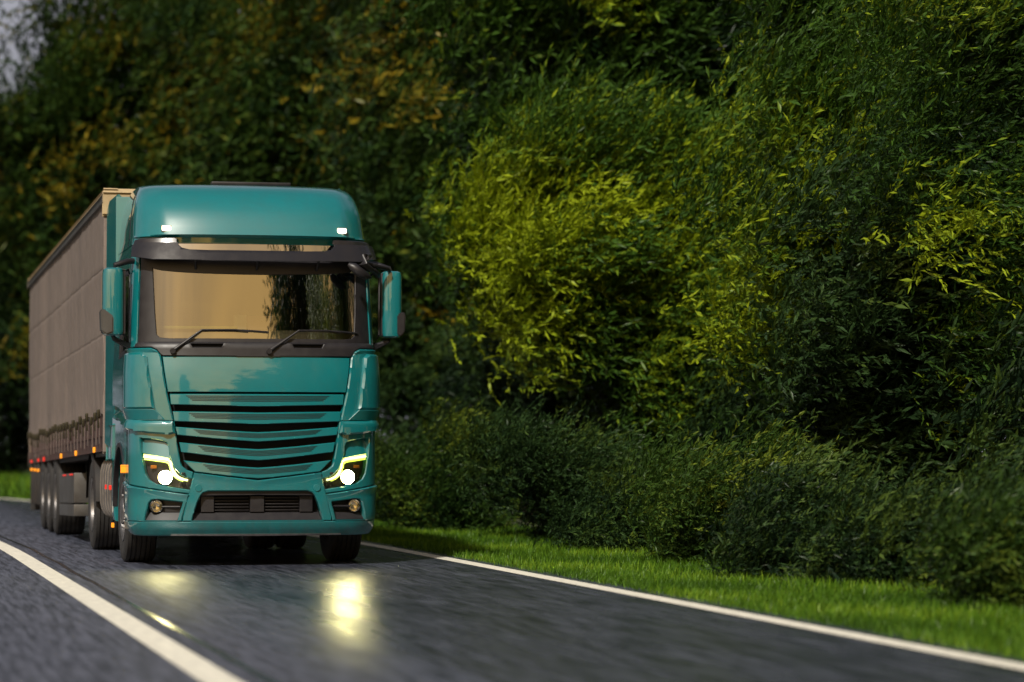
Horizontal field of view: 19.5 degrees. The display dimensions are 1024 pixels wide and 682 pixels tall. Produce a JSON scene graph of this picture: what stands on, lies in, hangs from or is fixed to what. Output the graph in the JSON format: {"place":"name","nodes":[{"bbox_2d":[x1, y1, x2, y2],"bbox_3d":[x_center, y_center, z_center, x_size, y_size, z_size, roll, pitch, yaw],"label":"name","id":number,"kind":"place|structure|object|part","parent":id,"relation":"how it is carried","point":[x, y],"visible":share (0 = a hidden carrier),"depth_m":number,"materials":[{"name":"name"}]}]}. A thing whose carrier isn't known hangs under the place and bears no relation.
{"place":"outdoors","nodes":[
{"label":"outdoors","id":0,"kind":"place"},
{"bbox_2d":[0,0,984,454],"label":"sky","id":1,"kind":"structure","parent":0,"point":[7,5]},
{"bbox_2d":[0,456,1004,602],"bbox_3d":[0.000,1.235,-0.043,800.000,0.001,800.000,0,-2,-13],"label":"ground","id":2,"kind":"structure","parent":0,"point":[504,516],"depth_m":48.85,"materials":[{"name":"green plant"}]},
{"bbox_2d":[0,300,30,475],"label":"understorey bush","id":3,"kind":"object","parent":2,"relation":"on","point":[19,447],"visible":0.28,"depth_m":91.97,"materials":[{"name":"green plant"}]},
{"bbox_2d":[0,66,62,472],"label":"roadside tree","id":4,"kind":"object","parent":2,"relation":"on","point":[10,122],"depth_m":107.27,"materials":[{"name":"green plant"}]},
{"bbox_2d":[0,39,83,470],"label":"roadside tree","id":5,"kind":"object","parent":2,"relation":"on","point":[11,308],"visible":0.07,"depth_m":85.64,"materials":[{"name":"green plant"}]},
{"bbox_2d":[0,469,177,503],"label":"tall grass","id":6,"kind":"structure","parent":2,"relation":"on","point":[17,485],"depth_m":68.64,"materials":[{"name":"green plant"}]},
{"bbox_2d":[0,0,305,397],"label":"roadside tree","id":7,"kind":"object","parent":2,"relation":"on","point":[83,89],"visible":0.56,"depth_m":77.44,"materials":[{"name":"green plant"}]},
{"bbox_2d":[101,0,275,183],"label":"roadside tree","id":8,"kind":"object","parent":2,"relation":"on","point":[216,56],"depth_m":96.45,"materials":[{"name":"green plant"}]},
{"bbox_2d":[65,0,459,439],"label":"roadside tree","id":9,"kind":"object","parent":2,"relation":"on","point":[263,119],"visible":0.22,"depth_m":70.63,"materials":[{"name":"green plant"}]},
{"bbox_2d":[212,2,424,430],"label":"roadside tree","id":10,"kind":"object","parent":2,"relation":"on","point":[284,51],"depth_m":78.36,"materials":[{"name":"green plant"}]},
{"bbox_2d":[271,0,499,439],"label":"roadside tree","id":11,"kind":"object","parent":2,"relation":"on","point":[390,98],"visible":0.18,"depth_m":60.97,"materials":[{"name":"green plant"}]},
{"bbox_2d":[375,406,440,518],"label":"verge shrub","id":12,"kind":"object","parent":2,"relation":"on","point":[382,442],"visible":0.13,"depth_m":45.38,"materials":[{"name":"green plant"}]},
{"bbox_2d":[343,170,485,453],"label":"understorey bush","id":13,"kind":"object","parent":2,"relation":"on","point":[395,397],"visible":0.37,"depth_m":59.10,"materials":[{"name":"green plant"}]},
{"bbox_2d":[375,372,531,532],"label":"verge shrub","id":14,"kind":"object","parent":2,"relation":"on","point":[436,501],"visible":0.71,"depth_m":40.84,"materials":[{"name":"green plant"}]},
{"bbox_2d":[404,261,592,515],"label":"understorey bush","id":15,"kind":"object","parent":2,"relation":"on","point":[463,355],"visible":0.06,"depth_m":53.05,"materials":[{"name":"green plant"}]},
{"bbox_2d":[435,279,598,520],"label":"understorey bush","id":16,"kind":"object","parent":2,"relation":"on","point":[551,403],"visible":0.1,"depth_m":48.58,"materials":[{"name":"green plant"}]},
{"bbox_2d":[440,378,668,542],"bbox_3d":[0.572,1.643,36.590,2.564,2.410,3.931,0,-2,-13],"label":"verge shrub","id":17,"kind":"object","parent":2,"relation":"on","point":[537,466],"visible":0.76,"depth_m":35.94,"materials":[{"name":"green plant"}]},
{"bbox_2d":[87,503,1023,659],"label":"grass verge","id":18,"kind":"object","parent":2,"relation":"on","point":[879,607],"depth_m":23.98,"materials":[{"name":"green plant"}]},
{"bbox_2d":[378,0,779,472],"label":"roadside tree","id":19,"kind":"object","parent":2,"relation":"on","point":[674,39],"visible":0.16,"depth_m":46.00,"materials":[{"name":"green plant"}]},
{"bbox_2d":[403,41,780,471],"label":"roadside tree","id":20,"kind":"object","parent":2,"relation":"on","point":[566,233],"visible":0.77,"depth_m":40.16,"materials":[{"name":"green plant"}]},
{"bbox_2d":[533,426,671,551],"bbox_3d":[1.647,1.984,32.979,2.644,2.098,3.830,0,-2,-13],"label":"verge shrub","id":21,"kind":"object","parent":2,"relation":"on","point":[591,526],"visible":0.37,"depth_m":32.88,"materials":[{"name":"green plant"}]},
{"bbox_2d":[469,0,767,179],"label":"roadside tree","id":22,"kind":"object","parent":2,"relation":"on","point":[565,65],"depth_m":54.40,"materials":[{"name":"green plant"}]},
{"bbox_2d":[605,396,855,562],"bbox_3d":[2.105,1.601,29.998,2.597,2.116,3.796,0,-2,12],"label":"verge shrub","id":23,"kind":"object","parent":2,"relation":"on","point":[675,523],"visible":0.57,"depth_m":29.54,"materials":[{"name":"green plant"}]},
{"bbox_2d":[662,167,934,501],"bbox_3d":[4.029,0.517,37.816,4.197,5.659,5.466,0,-2,7],"label":"understorey bush","id":24,"kind":"object","parent":2,"relation":"on","point":[702,424],"visible":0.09,"depth_m":37.21,"materials":[{"name":"green plant"}]},
{"bbox_2d":[679,408,930,584],"bbox_3d":[2.727,1.698,26.399,2.685,2.231,4.249,0,-2,-13],"label":"verge shrub","id":25,"kind":"object","parent":2,"relation":"on","point":[781,530],"visible":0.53,"depth_m":26.29,"materials":[{"name":"green plant"}]},
{"bbox_2d":[657,0,1023,485],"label":"roadside tree","id":26,"kind":"object","parent":2,"relation":"on","point":[792,108],"visible":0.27,"depth_m":33.97,"materials":[{"name":"green plant"}]},
{"bbox_2d":[733,69,1023,510],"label":"understorey bush","id":27,"kind":"object","parent":2,"relation":"on","point":[862,385],"visible":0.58,"depth_m":31.00,"materials":[{"name":"green plant"}]},
{"bbox_2d":[787,0,1023,473],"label":"roadside tree","id":28,"kind":"object","parent":2,"relation":"on","point":[989,26],"visible":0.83,"depth_m":29.76,"materials":[{"name":"green plant"}]},
{"bbox_2d":[810,438,1023,589],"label":"verge shrub","id":29,"kind":"object","parent":2,"relation":"on","point":[900,527],"visible":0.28,"depth_m":24.45,"materials":[{"name":"green plant"}]},
{"bbox_2d":[892,458,1023,613],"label":"verge shrub","id":30,"kind":"object","parent":2,"relation":"on","point":[990,556],"visible":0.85,"depth_m":21.45,"materials":[{"name":"green plant"}]},
{"bbox_2d":[921,282,1023,495],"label":"understorey bush","id":31,"kind":"object","parent":2,"relation":"on","point":[1008,403],"visible":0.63,"depth_m":27.98,"materials":[{"name":"green plant"}]},
{"bbox_2d":[1008,0,1023,45],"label":"roadside tree","id":32,"kind":"object","parent":2,"relation":"on","point":[1014,4],"visible":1,"depth_m":25.46,"materials":[{"name":"green plant"}]},
{"bbox_2d":[0,497,1023,681],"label":"road","id":33,"kind":"structure","parent":0,"point":[308,611],"depth_m":19.45,"materials":[{"name":"grey asphalt"}]},
{"bbox_2d":[27,188,178,534],"bbox_3d":[-4.626,0.571,38.837,2.594,3.951,13.615,0,-2,-13],"label":"semi trailer","id":34,"kind":"object","parent":33,"relation":"on","point":[67,362],"visible":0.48,"depth_m":37.57,"materials":[{"name":"grey fabric"}]},
{"bbox_2d":[0,541,241,681],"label":"road marking","id":35,"kind":"object","parent":33,"relation":"on","point":[199,668],"visible":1,"depth_m":19.49,"materials":[{"name":"paint"}]},
{"bbox_2d":[0,536,275,681],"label":"road seam","id":36,"kind":"object","parent":33,"relation":"on","point":[239,663],"visible":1,"depth_m":19.72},
{"bbox_2d":[86,181,405,561],"bbox_3d":[-3.146,0.369,32.278,3.049,3.895,6.059,0,-2,-13],"label":"semi truck","id":37,"kind":"object","parent":33,"relation":"on","point":[242,380],"visible":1,"depth_m":29.52,"materials":[{"name":"teal metal"}]},
{"bbox_3d":[-3.906,-0.273,30.161,0.047,0.890,1.042,0,-2,-13],"label":"window frame","id":38,"kind":"part","parent":37,"relation":"part of","materials":[{"name":"black plastic"}]},
{"bbox_3d":[-3.895,-0.273,30.164,0.031,0.830,0.980,0,-2,-13],"label":"side window","id":39,"kind":"part","parent":37,"relation":"part of","materials":[{"name":"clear glass"}]},
{"bbox_3d":[-2.551,-0.904,29.662,1.719,0.116,0.120,0,-2,-13],"label":"upper window","id":40,"kind":"part","parent":37,"relation":"part of","materials":[{"name":"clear glass"}]},
{"bbox_2d":[0,498,1023,669],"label":"road marking","id":41,"kind":"object","parent":33,"relation":"on","point":[993,661],"visible":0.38,"depth_m":20.75,"materials":[{"name":"paint"}]}
]}

